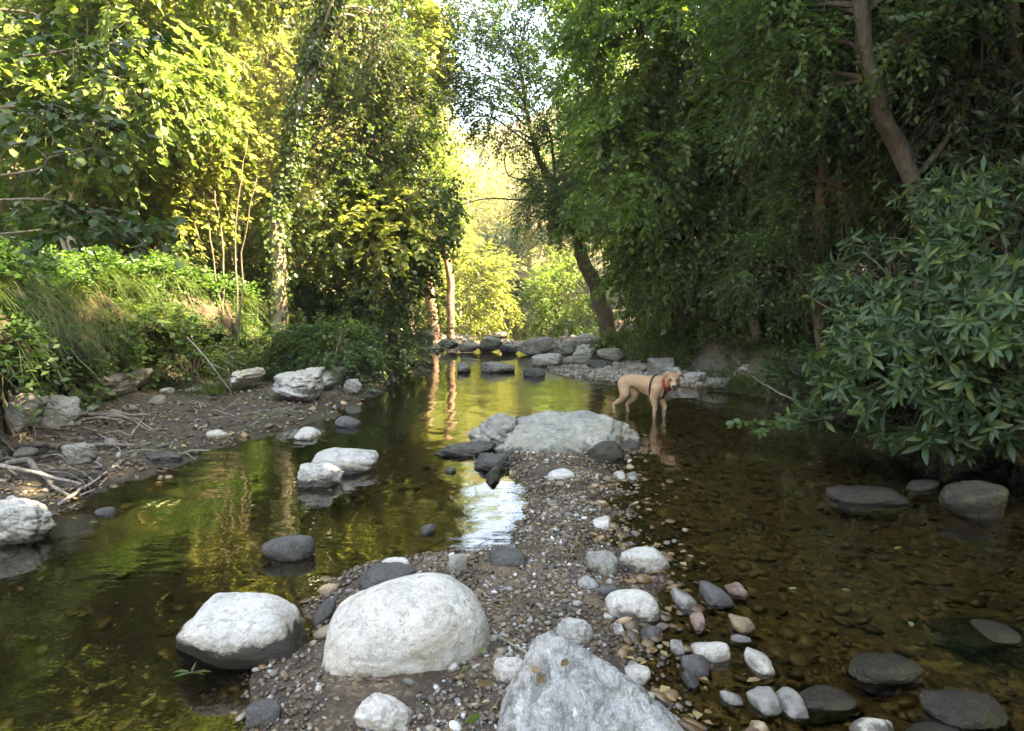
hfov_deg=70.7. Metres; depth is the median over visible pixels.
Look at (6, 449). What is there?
rubble rock
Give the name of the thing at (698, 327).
bank shrub
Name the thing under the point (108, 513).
stone
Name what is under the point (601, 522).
stone
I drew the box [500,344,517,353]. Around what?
boulder
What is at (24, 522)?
boulder
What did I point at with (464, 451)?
boulder
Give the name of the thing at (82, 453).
boulder
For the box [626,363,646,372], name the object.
boulder
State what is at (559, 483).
pebble
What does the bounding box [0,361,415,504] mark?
mud gravel
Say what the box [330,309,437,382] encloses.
bramble bush
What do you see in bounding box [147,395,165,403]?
rubble rock
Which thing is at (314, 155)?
tree
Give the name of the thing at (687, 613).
pebble
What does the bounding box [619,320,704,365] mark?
bank shrub
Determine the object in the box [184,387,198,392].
rubble rock
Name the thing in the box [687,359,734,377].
grass tuft
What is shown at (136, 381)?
boulder
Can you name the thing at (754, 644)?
pebble
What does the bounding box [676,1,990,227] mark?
tree
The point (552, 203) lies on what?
leaning tree
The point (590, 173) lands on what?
tree
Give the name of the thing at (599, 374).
shore gravel
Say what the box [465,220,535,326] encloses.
bush
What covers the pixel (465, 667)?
fallen leaf
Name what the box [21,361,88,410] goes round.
shore weed
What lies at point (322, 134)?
tree
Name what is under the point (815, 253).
bank tree
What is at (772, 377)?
bank shrub
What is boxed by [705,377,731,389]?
boulder
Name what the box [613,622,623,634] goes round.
stone
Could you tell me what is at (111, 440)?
rubble rock
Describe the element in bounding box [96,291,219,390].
thicket bush
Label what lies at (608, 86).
tree
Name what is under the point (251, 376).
boulder
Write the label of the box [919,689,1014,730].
boulder
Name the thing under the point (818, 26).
leaning tree
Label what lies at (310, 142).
tree
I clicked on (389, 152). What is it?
ivy tree
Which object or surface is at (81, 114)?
alder tree
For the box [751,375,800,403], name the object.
fallen branch
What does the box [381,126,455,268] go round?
tree
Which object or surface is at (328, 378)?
boulder
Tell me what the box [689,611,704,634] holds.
stone
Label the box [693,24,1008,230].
tree
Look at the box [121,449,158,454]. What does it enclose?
dead twig
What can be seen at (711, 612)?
pebble
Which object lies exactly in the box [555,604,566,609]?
pebble
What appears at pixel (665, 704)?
pebble
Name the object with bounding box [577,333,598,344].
boulder
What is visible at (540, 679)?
fallen leaf
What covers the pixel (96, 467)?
rubble rock
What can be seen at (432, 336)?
boulder
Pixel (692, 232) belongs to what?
bank tree
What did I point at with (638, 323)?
bank tree
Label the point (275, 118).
tree
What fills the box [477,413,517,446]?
boulder
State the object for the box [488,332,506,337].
boulder
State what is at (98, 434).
fallen branch
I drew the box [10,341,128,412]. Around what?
bramble bush
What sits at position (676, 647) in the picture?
stone
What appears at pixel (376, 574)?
boulder
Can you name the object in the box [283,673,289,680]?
pebble
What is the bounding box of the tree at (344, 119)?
[308,39,469,269]
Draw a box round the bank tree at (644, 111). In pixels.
[488,0,813,363]
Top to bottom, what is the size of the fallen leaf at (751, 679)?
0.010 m
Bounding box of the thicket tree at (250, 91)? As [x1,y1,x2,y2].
[149,0,299,246]
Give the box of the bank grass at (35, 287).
[0,247,817,413]
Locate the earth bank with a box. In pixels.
[0,273,301,384]
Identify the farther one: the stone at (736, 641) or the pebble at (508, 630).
the stone at (736, 641)
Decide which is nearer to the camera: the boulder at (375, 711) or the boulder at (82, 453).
the boulder at (375, 711)
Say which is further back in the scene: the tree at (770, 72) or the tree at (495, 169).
the tree at (495, 169)
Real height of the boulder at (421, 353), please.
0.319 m
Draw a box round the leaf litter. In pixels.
[0,308,1023,730]
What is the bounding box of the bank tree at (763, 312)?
[671,4,889,336]
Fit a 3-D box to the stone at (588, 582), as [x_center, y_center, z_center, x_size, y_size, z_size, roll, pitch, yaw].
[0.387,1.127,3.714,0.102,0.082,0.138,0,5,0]
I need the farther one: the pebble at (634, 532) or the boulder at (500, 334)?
the boulder at (500, 334)
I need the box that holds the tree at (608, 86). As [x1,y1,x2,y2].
[552,41,688,252]
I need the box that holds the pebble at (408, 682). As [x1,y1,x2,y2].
[403,678,414,685]
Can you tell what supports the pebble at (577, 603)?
on the gravel at (453, 725)
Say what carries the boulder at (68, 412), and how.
on the ground at (42, 693)
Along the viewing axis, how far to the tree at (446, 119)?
58.75 m
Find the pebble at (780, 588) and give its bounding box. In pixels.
[777,586,786,590]
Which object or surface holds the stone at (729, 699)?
on the bed pebbles at (806, 657)
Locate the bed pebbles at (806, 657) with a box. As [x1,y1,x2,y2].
[0,397,1023,730]
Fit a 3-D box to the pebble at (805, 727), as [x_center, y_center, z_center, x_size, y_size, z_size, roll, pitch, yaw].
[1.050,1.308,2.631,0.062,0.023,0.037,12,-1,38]
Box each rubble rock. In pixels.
[0,446,9,453]
[7,426,21,434]
[13,447,38,456]
[83,404,99,411]
[88,466,101,469]
[91,457,102,463]
[104,438,118,442]
[108,409,121,418]
[121,404,137,410]
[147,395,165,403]
[160,387,174,393]
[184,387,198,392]
[372,389,383,394]
[374,380,386,384]
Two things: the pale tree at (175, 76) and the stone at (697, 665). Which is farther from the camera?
the pale tree at (175, 76)
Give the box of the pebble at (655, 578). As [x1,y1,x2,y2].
[649,576,658,584]
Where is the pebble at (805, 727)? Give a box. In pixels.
[800,725,808,729]
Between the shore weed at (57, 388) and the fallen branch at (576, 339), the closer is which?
the shore weed at (57, 388)
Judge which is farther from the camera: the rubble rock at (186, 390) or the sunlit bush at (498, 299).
the sunlit bush at (498, 299)
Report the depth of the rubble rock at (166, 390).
10.15 m
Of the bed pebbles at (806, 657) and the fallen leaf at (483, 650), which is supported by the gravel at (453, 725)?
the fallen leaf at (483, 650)
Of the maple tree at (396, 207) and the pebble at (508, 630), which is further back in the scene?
the maple tree at (396, 207)
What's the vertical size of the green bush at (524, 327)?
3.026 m
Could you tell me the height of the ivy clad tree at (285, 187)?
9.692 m
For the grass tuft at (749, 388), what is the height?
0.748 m
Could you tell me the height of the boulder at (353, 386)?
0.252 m
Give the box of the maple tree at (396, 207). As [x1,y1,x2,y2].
[292,0,473,346]
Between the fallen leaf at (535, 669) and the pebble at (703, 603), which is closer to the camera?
the fallen leaf at (535, 669)
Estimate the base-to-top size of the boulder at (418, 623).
0.393 m
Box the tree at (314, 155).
[260,56,366,284]
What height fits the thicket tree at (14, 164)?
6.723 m
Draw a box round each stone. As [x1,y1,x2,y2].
[94,507,117,519]
[206,429,227,439]
[294,427,320,442]
[335,416,361,432]
[421,524,435,537]
[445,467,455,476]
[547,468,574,479]
[578,575,597,588]
[592,515,609,529]
[594,585,616,595]
[603,612,612,618]
[613,471,625,479]
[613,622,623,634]
[624,661,650,684]
[626,471,638,481]
[640,625,661,638]
[670,639,684,656]
[671,587,696,610]
[680,654,712,682]
[681,670,699,694]
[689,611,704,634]
[690,641,729,668]
[699,581,734,610]
[720,691,743,708]
[725,582,747,601]
[727,634,751,648]
[728,614,755,637]
[744,647,774,678]
[746,686,781,719]
[775,687,809,725]
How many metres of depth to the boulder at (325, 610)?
3.39 m
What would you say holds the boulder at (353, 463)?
on the water
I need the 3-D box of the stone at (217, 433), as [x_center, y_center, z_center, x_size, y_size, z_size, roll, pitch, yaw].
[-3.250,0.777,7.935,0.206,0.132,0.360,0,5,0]
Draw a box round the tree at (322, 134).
[171,0,362,269]
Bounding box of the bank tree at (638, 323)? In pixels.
[522,0,795,334]
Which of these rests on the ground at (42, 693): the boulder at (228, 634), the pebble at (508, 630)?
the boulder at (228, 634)
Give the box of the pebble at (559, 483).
[555,481,564,485]
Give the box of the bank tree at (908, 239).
[769,1,1019,324]
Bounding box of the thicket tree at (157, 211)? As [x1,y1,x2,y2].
[3,0,248,264]
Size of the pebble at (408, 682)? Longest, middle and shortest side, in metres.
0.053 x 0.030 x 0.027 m
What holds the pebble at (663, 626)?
on the ground at (42, 693)
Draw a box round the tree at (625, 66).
[509,2,648,310]
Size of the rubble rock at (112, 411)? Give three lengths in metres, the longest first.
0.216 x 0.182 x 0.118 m
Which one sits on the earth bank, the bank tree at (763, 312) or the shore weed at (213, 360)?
the shore weed at (213, 360)
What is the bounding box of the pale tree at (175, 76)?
[0,0,261,256]
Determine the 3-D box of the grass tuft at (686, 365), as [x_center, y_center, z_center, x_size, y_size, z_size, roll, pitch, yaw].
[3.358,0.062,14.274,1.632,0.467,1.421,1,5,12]
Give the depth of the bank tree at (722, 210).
12.93 m
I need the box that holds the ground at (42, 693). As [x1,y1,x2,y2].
[0,89,1023,730]
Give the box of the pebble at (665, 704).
[659,701,667,707]
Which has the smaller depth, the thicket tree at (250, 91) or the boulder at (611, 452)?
the boulder at (611, 452)
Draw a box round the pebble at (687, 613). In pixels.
[682,610,694,616]
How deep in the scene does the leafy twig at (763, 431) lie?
7.72 m
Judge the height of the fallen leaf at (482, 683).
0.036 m
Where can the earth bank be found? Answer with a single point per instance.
(227, 323)
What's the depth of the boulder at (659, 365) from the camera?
13.90 m
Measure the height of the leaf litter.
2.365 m
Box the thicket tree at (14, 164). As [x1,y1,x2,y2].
[0,0,145,241]
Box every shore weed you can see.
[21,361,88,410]
[138,239,205,295]
[188,340,248,379]
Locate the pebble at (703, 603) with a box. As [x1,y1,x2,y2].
[698,601,705,606]
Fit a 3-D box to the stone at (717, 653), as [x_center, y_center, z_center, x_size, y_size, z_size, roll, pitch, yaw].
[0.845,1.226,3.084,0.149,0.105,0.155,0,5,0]
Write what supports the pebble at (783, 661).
on the ground at (42, 693)
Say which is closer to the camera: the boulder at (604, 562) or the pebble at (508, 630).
the pebble at (508, 630)
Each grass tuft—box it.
[171,371,250,398]
[243,364,281,382]
[674,358,697,370]
[685,364,768,393]
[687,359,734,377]
[703,369,781,400]
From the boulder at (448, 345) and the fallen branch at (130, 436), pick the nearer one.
the fallen branch at (130, 436)
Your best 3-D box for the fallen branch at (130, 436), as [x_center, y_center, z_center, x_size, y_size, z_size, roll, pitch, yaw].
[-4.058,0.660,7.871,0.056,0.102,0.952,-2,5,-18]
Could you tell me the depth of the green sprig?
2.91 m
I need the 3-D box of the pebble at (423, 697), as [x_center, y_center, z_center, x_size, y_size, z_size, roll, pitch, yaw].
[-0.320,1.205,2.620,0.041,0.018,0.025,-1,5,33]
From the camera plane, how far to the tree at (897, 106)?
12.67 m
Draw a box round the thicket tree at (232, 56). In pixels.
[91,2,247,251]
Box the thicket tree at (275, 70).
[172,0,346,280]
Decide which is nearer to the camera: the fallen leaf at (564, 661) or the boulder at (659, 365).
the fallen leaf at (564, 661)
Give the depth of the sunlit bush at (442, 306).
28.34 m
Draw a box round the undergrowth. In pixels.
[0,235,920,429]
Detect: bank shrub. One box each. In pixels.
[373,298,459,356]
[581,327,660,361]
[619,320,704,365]
[672,300,748,354]
[743,340,836,409]
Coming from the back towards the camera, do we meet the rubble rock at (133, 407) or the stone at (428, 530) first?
the rubble rock at (133, 407)
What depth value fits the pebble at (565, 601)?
3.48 m
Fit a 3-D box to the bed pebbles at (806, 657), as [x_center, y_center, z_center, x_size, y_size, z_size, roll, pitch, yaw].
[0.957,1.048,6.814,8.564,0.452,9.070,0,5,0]
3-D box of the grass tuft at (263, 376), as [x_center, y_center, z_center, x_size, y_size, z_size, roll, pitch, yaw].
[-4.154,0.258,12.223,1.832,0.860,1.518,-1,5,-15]
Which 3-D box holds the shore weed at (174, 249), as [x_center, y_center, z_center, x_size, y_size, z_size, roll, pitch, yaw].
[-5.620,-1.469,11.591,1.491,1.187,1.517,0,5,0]
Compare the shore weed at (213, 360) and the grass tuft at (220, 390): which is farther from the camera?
the shore weed at (213, 360)
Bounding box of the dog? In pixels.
[612,371,684,422]
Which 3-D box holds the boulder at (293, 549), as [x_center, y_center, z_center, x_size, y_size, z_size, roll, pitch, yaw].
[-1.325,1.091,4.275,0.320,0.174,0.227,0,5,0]
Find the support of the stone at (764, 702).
on the ground at (42, 693)
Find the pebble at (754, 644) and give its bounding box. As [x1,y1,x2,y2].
[750,640,756,648]
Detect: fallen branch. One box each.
[0,463,82,484]
[50,362,68,389]
[57,450,139,505]
[77,478,106,495]
[97,433,120,451]
[129,416,144,437]
[178,449,210,458]
[186,337,231,391]
[451,539,489,574]
[492,628,526,652]
[546,337,622,348]
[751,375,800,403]
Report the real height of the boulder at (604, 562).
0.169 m
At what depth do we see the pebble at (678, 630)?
3.30 m
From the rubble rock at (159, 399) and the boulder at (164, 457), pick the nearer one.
the boulder at (164, 457)
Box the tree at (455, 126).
[417,118,475,261]
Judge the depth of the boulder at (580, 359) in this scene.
16.40 m
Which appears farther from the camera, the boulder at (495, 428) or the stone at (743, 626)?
the boulder at (495, 428)
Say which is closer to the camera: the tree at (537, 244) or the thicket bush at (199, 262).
the thicket bush at (199, 262)
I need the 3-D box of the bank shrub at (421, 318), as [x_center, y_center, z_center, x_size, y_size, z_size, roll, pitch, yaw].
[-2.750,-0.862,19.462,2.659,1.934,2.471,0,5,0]
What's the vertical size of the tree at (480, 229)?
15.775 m
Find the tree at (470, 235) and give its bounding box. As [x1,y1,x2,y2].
[435,214,485,321]
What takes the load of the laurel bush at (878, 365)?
on the ground at (42, 693)
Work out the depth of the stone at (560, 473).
5.91 m
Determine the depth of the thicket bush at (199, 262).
13.37 m
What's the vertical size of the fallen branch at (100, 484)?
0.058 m
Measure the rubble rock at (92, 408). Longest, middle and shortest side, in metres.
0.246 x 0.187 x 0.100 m
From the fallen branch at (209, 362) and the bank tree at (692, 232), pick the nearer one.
the fallen branch at (209, 362)
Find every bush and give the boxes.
[0,157,166,256]
[0,161,105,250]
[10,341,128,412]
[79,192,263,276]
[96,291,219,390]
[118,328,259,392]
[154,170,318,291]
[226,322,342,381]
[231,208,380,332]
[246,306,396,389]
[296,226,429,324]
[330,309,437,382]
[382,264,472,335]
[410,235,530,337]
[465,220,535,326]
[500,287,579,331]
[513,250,623,338]
[778,154,1023,467]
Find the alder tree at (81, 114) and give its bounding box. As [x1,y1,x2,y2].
[0,3,191,277]
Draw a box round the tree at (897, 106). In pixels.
[810,2,1020,216]
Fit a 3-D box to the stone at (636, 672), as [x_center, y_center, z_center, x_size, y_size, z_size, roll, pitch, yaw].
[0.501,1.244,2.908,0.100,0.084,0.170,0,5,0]
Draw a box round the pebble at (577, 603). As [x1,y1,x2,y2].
[572,600,581,606]
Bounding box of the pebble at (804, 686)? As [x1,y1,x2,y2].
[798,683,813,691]
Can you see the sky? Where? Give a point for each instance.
(536, 22)
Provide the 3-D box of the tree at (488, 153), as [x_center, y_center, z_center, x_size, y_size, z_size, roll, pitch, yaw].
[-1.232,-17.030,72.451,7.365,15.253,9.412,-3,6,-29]
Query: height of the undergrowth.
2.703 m
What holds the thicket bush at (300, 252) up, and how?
on the ground at (42, 693)
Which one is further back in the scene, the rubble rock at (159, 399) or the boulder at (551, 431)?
the rubble rock at (159, 399)
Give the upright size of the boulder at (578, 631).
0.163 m
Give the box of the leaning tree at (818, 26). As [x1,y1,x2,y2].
[562,0,1023,332]
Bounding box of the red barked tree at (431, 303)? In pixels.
[332,34,458,340]
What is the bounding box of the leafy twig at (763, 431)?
[725,413,823,438]
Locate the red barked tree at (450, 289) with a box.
[397,44,482,338]
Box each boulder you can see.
[0,495,56,547]
[4,393,48,426]
[43,394,82,429]
[61,442,99,464]
[82,368,152,402]
[145,451,182,463]
[175,592,308,675]
[229,367,265,387]
[245,698,280,729]
[261,535,314,564]
[271,367,324,401]
[297,462,344,491]
[311,447,378,480]
[312,598,336,627]
[321,572,489,676]
[322,366,345,389]
[343,378,362,394]
[354,692,412,730]
[359,562,415,589]
[382,557,409,564]
[408,348,428,358]
[416,331,434,345]
[433,441,495,461]
[437,338,458,348]
[447,553,467,571]
[457,362,469,372]
[459,342,479,351]
[459,410,642,453]
[472,452,509,473]
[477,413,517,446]
[479,336,502,351]
[480,362,515,373]
[486,466,500,486]
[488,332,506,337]
[489,545,527,566]
[493,657,522,683]
[497,630,683,730]
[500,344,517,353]
[517,337,553,355]
[523,368,544,378]
[532,353,561,366]
[552,341,575,356]
[556,617,593,644]
[562,355,591,364]
[572,344,603,358]
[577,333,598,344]
[585,441,623,464]
[586,550,617,575]
[587,360,611,368]
[597,347,623,361]
[605,589,660,623]
[618,546,669,573]
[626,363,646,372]
[647,357,674,373]
[666,367,682,372]
[679,372,705,384]
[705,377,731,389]
[799,685,857,723]
[825,485,910,508]
[846,653,923,687]
[849,717,893,730]
[905,480,939,494]
[905,722,958,730]
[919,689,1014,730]
[931,617,1023,647]
[938,480,1008,528]
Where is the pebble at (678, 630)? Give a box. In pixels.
[675,628,681,633]
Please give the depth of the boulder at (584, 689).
2.35 m
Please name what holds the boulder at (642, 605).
on the ground at (42, 693)
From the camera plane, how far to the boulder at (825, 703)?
2.68 m
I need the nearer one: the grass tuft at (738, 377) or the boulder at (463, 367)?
the grass tuft at (738, 377)
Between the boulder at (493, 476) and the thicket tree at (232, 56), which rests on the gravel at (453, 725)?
the boulder at (493, 476)
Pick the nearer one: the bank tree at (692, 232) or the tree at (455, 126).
the bank tree at (692, 232)
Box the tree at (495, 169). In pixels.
[476,121,560,294]
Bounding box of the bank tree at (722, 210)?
[609,0,907,345]
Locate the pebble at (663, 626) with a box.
[656,623,668,629]
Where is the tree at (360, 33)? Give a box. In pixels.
[287,1,420,195]
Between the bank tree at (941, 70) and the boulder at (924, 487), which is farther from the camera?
the bank tree at (941, 70)
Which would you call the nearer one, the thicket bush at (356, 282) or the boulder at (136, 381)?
the boulder at (136, 381)
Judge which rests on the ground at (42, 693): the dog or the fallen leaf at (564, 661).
the dog
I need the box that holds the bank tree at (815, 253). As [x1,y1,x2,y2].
[698,0,978,349]
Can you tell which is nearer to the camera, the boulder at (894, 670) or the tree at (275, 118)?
the boulder at (894, 670)
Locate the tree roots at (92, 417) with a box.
[0,381,168,499]
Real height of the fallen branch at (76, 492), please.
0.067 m
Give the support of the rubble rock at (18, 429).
on the ground at (42, 693)
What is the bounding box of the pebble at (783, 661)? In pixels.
[776,658,788,664]
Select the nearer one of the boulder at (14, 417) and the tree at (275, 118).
the boulder at (14, 417)
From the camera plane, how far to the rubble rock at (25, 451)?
6.30 m
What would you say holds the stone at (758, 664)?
on the bed pebbles at (806, 657)
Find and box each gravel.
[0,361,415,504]
[186,415,769,730]
[418,333,754,387]
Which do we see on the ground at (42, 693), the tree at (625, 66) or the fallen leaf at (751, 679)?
the tree at (625, 66)
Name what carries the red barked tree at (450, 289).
on the ground at (42, 693)
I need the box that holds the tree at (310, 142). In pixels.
[225,16,356,235]
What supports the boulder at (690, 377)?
on the ground at (42, 693)
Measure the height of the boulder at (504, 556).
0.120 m
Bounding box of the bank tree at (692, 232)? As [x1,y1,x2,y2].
[598,33,862,287]
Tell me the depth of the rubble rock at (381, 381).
12.91 m
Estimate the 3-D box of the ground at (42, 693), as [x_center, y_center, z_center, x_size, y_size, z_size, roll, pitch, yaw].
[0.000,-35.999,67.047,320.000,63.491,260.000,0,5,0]
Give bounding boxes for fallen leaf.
[461,664,470,671]
[466,713,481,723]
[476,680,493,688]
[479,647,487,652]
[530,666,541,672]
[536,674,546,682]
[561,658,568,665]
[747,677,760,681]
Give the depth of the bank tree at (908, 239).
12.87 m
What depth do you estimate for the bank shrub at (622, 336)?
16.92 m
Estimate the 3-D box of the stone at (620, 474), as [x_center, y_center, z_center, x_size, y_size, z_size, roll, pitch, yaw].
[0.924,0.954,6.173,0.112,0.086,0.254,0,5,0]
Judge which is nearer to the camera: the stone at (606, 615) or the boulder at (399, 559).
the stone at (606, 615)
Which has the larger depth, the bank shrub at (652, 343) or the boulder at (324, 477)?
the bank shrub at (652, 343)
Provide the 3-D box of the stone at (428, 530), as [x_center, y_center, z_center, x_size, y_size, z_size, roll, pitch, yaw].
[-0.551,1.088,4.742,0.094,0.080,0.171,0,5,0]
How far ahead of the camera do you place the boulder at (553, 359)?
16.50 m
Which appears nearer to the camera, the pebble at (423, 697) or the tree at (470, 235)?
the pebble at (423, 697)
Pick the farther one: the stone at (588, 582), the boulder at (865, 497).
the boulder at (865, 497)
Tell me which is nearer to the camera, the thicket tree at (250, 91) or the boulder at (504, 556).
the boulder at (504, 556)
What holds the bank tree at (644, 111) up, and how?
on the ground at (42, 693)
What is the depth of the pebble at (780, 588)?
3.89 m
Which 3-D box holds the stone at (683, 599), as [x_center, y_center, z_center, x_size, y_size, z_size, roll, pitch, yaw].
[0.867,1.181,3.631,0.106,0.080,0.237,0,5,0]
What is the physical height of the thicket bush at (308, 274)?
3.198 m
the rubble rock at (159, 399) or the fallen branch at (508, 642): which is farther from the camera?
the rubble rock at (159, 399)
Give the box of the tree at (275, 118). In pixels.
[215,7,353,261]
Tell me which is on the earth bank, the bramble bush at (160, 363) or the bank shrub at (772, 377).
the bramble bush at (160, 363)
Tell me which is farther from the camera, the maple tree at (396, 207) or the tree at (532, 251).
the tree at (532, 251)
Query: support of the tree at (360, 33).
on the ground at (42, 693)
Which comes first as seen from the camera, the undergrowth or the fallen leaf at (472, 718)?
the fallen leaf at (472, 718)
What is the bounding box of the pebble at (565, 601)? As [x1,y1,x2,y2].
[560,599,569,602]
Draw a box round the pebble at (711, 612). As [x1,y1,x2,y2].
[707,609,717,615]
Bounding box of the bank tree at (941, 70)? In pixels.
[812,0,1023,286]
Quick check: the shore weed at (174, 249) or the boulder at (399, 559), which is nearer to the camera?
the boulder at (399, 559)
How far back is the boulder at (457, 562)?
3.89 m
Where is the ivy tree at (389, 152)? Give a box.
[280,0,472,372]
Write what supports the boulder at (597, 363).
on the water
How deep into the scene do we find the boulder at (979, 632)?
3.29 m
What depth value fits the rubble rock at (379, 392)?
11.79 m
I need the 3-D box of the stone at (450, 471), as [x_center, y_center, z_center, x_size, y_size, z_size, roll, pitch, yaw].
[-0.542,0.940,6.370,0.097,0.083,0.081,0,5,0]
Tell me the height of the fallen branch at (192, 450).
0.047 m
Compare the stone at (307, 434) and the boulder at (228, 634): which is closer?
the boulder at (228, 634)
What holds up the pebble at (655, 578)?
on the ground at (42, 693)
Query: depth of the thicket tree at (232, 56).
18.10 m
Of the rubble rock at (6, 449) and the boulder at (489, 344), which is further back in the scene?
the boulder at (489, 344)
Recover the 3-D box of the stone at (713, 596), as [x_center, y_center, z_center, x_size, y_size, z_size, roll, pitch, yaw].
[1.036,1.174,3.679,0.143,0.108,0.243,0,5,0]
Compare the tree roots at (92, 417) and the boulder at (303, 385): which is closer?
the tree roots at (92, 417)
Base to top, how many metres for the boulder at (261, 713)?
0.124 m
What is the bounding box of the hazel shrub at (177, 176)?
[58,0,307,373]
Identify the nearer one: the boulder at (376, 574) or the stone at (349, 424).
the boulder at (376, 574)
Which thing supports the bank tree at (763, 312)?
on the ground at (42, 693)
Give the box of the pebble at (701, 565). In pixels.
[697,561,705,569]
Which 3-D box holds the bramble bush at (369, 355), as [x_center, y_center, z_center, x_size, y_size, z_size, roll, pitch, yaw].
[-3.129,-0.154,12.516,2.480,1.762,2.614,4,7,41]
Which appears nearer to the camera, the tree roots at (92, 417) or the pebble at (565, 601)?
the pebble at (565, 601)
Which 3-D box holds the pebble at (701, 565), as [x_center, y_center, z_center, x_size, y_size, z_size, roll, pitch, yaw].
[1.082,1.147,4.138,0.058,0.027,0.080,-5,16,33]
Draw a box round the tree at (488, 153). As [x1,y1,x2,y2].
[460,120,534,263]
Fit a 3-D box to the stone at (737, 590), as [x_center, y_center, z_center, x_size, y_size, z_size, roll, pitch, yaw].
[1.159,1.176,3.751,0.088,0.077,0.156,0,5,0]
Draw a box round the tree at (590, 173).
[542,37,664,297]
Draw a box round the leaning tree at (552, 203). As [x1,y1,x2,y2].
[399,0,650,336]
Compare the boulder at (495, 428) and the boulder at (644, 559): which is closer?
the boulder at (644, 559)
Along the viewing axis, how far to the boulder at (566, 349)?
18.63 m
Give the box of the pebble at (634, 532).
[631,530,640,535]
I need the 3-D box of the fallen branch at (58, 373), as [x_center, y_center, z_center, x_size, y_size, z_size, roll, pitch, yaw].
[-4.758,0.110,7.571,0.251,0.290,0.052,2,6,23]
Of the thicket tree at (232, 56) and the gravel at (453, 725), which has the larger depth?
the thicket tree at (232, 56)
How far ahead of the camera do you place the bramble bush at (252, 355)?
12.26 m
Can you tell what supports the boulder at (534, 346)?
on the water
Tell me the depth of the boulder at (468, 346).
20.85 m
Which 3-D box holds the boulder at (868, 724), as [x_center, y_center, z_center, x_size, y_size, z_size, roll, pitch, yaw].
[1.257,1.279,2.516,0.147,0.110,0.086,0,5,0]
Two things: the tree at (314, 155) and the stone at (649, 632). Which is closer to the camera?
the stone at (649, 632)
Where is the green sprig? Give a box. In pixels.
[173,662,210,677]
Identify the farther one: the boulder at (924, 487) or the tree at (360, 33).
the tree at (360, 33)
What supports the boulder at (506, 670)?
on the ground at (42, 693)
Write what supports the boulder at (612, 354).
on the shore gravel at (599, 374)
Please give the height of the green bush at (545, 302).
3.965 m
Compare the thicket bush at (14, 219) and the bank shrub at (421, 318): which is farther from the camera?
the bank shrub at (421, 318)
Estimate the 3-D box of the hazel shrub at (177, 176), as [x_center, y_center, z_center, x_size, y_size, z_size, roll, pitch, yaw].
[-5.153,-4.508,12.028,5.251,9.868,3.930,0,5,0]
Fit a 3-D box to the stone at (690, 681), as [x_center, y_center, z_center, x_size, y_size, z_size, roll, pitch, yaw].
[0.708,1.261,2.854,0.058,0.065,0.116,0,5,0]
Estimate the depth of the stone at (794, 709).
2.65 m
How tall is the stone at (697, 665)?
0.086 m
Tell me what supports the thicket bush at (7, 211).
on the ground at (42, 693)
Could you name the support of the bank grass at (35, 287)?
on the ground at (42, 693)
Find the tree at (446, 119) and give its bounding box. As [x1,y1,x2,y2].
[417,95,458,231]
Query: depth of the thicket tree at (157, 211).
13.66 m
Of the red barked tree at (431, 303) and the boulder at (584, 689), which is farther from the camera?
the red barked tree at (431, 303)
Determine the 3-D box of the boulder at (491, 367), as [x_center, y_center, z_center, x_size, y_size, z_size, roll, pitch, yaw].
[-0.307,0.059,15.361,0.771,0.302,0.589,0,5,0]
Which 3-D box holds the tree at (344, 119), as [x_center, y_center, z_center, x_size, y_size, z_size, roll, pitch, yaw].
[-6.470,-9.045,35.204,8.920,13.542,8.858,0,5,4]
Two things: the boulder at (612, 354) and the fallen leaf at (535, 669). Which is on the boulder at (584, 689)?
the fallen leaf at (535, 669)
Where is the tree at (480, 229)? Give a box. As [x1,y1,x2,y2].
[438,133,518,316]
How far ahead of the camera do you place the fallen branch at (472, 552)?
4.17 m
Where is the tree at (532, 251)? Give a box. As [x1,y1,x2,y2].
[521,222,590,311]
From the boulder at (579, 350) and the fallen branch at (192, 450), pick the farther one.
the boulder at (579, 350)
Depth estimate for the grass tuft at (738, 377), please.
12.02 m
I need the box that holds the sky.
[280,0,652,132]
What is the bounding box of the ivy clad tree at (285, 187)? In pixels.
[258,0,452,366]
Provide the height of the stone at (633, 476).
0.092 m
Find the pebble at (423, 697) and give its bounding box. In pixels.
[419,695,427,700]
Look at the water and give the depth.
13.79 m
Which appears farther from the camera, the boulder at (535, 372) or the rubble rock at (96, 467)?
the boulder at (535, 372)
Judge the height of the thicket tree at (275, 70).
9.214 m
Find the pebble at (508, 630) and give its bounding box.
[505,626,511,634]
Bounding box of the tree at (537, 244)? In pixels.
[515,148,607,300]
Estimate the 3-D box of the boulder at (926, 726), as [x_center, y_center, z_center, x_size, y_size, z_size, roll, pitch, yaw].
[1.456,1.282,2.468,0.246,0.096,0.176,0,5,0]
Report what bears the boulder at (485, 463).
on the ground at (42, 693)
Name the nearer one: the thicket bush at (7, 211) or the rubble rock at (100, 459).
the rubble rock at (100, 459)
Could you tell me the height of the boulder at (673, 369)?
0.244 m

